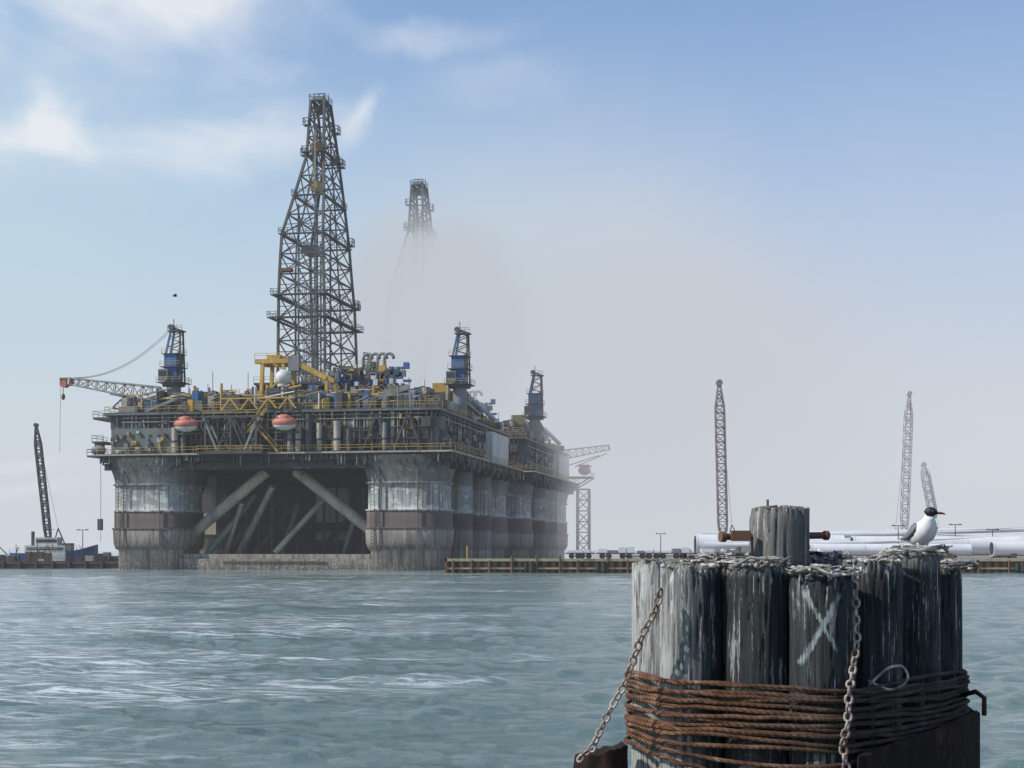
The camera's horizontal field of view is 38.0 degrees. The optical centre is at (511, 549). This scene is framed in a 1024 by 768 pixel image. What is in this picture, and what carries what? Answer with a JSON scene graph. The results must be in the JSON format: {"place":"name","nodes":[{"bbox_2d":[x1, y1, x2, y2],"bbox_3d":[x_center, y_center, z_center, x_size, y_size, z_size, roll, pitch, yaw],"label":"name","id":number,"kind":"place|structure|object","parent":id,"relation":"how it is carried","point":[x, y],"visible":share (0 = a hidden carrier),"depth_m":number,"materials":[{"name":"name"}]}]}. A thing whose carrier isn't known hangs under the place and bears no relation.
{"place":"outdoors","nodes":[
{"label":"outdoors","id":0,"kind":"place"},
{"bbox_2d":[0,551,1023,767],"bbox_3d":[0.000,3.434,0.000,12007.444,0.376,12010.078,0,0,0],"label":"water","id":1,"kind":"structure","parent":0,"point":[179,668],"depth_m":44.48,"materials":[{"name":"liquid"}]},
{"bbox_2d":[9,522,97,560],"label":"tugboat","id":2,"kind":"object","parent":1,"relation":"on","point":[45,542],"visible":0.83,"depth_m":296.06,"materials":[{"name":"white paint"}]},
{"bbox_2d":[0,542,117,568],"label":"barge","id":3,"kind":"object","parent":1,"relation":"on","point":[58,560],"visible":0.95,"depth_m":280.00,"materials":[{"name":"metal"}]},
{"bbox_2d":[33,423,73,550],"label":"lattice boom crane","id":4,"kind":"object","parent":3,"relation":"on","point":[37,443],"visible":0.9,"depth_m":309.50,"materials":[{"name":"metal"}]},
{"bbox_2d":[77,529,88,556],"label":"street lamp","id":5,"kind":"object","parent":3,"relation":"on","point":[82,540],"visible":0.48,"depth_m":290.92,"materials":[{"name":"metal"}]},
{"bbox_2d":[60,93,523,570],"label":"oil rig","id":6,"kind":"object","parent":1,"relation":"in","point":[374,465],"visible":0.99,"depth_m":264.31,"materials":[{"name":"metal"}]},
{"bbox_2d":[297,179,609,558],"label":"oil rig","id":7,"kind":"object","parent":1,"relation":"in","point":[541,490],"visible":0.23,"depth_m":351.63,"materials":[{"name":"metal"}]},
{"bbox_2d":[445,543,1023,572],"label":"seawall","id":8,"kind":"object","parent":1,"relation":"in","point":[560,565],"visible":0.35,"depth_m":227.60,"materials":[{"name":"paint"}]},
{"bbox_2d":[573,499,986,767],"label":"mooring piling cluster","id":9,"kind":"object","parent":1,"relation":"in","point":[779,644],"visible":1,"depth_m":8.05,"materials":[{"name":"wood"}]},
{"bbox_2d":[898,507,945,545],"bbox_3d":[2.500,-0.111,9.163,0.159,0.299,0.428,0,0,-10],"label":"perched seagull","id":10,"kind":"object","parent":9,"relation":"on","point":[923,531],"visible":0.81,"depth_m":9.00,"materials":[{"name":"grey"}]},
{"bbox_2d":[0,0,1023,550],"label":"sky","id":11,"kind":"structure","parent":0,"point":[812,209],"materials":[{"name":"blue"}]},
{"bbox_2d":[463,551,1023,572],"bbox_3d":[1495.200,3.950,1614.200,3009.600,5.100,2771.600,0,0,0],"label":"ground","id":12,"kind":"structure","parent":0,"point":[636,556],"depth_m":314.40,"materials":[{"name":"grey concrete"}]},
{"bbox_2d":[566,549,594,558],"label":"trailer with cargo","id":13,"kind":"object","parent":12,"relation":"on","point":[579,553],"visible":1,"depth_m":233.40,"materials":[{"name":"metal"}]},
{"bbox_2d":[596,547,634,558],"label":"trailer with cargo","id":14,"kind":"object","parent":12,"relation":"on","point":[627,551],"visible":0.98,"depth_m":233.50,"materials":[{"name":"metal"}]},
{"bbox_2d":[636,549,668,558],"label":"trailer with cargo","id":15,"kind":"object","parent":12,"relation":"on","point":[648,553],"visible":1,"depth_m":233.40,"materials":[{"name":"metal"}]},
{"bbox_2d":[656,533,665,554],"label":"street lamp","id":16,"kind":"object","parent":12,"relation":"on","point":[660,540],"visible":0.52,"depth_m":329.93,"materials":[{"name":"metal"}]},
{"bbox_2d":[670,547,697,558],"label":"trailer with cargo","id":17,"kind":"object","parent":12,"relation":"on","point":[683,552],"visible":0.75,"depth_m":233.50,"materials":[{"name":"metal"}]},
{"bbox_2d":[700,549,741,553],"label":"trailer with cargo","id":18,"kind":"object","parent":12,"relation":"on","point":[714,551],"visible":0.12,"depth_m":233.50,"materials":[{"name":"metal"}]},
{"bbox_2d":[714,379,734,532],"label":"lattice boom crane","id":19,"kind":"object","parent":12,"relation":"on","point":[719,382],"visible":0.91,"depth_m":299.29,"materials":[{"name":"grey metal"}]},
{"bbox_2d":[694,534,844,552],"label":"wind turbine tower section","id":20,"kind":"object","parent":12,"relation":"on","point":[700,540],"visible":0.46,"depth_m":260.39,"materials":[{"name":"metal"}]},
{"bbox_2d":[704,537,979,552],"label":"wind turbine blade","id":21,"kind":"object","parent":12,"relation":"on","point":[738,546],"visible":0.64,"depth_m":255.82,"materials":[{"name":"plastic"}]},
{"bbox_2d":[702,527,1023,533],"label":"wind turbine blade","id":22,"kind":"object","parent":12,"relation":"on","point":[892,530],"visible":0.33,"depth_m":280.86,"materials":[{"name":"plastic"}]},
{"bbox_2d":[810,543,971,557],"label":"wind turbine tower section","id":23,"kind":"object","parent":12,"relation":"on","point":[862,549],"visible":0.4,"depth_m":249.11,"materials":[{"name":"metal"}]},
{"bbox_2d":[895,391,912,529],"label":"lattice boom crane","id":24,"kind":"object","parent":12,"relation":"on","point":[908,394],"visible":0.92,"depth_m":339.50,"materials":[{"name":"metal"}]},
{"bbox_2d":[830,528,1023,537],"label":"wind turbine blade","id":25,"kind":"object","parent":12,"relation":"on","point":[847,534],"visible":0.47,"depth_m":270.23,"materials":[{"name":"plastic"}]},
{"bbox_2d":[920,462,942,535],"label":"lattice boom crane","id":26,"kind":"object","parent":12,"relation":"on","point":[926,472],"visible":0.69,"depth_m":399.44,"materials":[{"name":"metal"}]},
{"bbox_2d":[850,536,1023,557],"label":"wind turbine tower section","id":27,"kind":"object","parent":12,"relation":"on","point":[980,545],"visible":0.35,"depth_m":261.20,"materials":[{"name":"metal"}]},
{"bbox_2d":[876,528,1023,533],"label":"wind turbine blade","id":28,"kind":"object","parent":12,"relation":"on","point":[1020,530],"visible":0.34,"depth_m":285.84,"materials":[{"name":"plastic"}]},
{"bbox_2d":[949,524,961,557],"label":"street lamp","id":29,"kind":"object","parent":12,"relation":"on","point":[955,533],"visible":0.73,"depth_m":264.92,"materials":[{"name":"metal"}]},
{"bbox_2d":[905,532,1023,557],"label":"wind turbine blade","id":30,"kind":"object","parent":12,"relation":"on","point":[975,535],"visible":0.43,"depth_m":266.45,"materials":[{"name":"plastic"}]},
{"bbox_2d":[989,541,1023,557],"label":"wind turbine tower section","id":31,"kind":"object","parent":12,"relation":"on","point":[1011,549],"visible":0.98,"depth_m":246.97,"materials":[{"name":"metal"}]}
]}

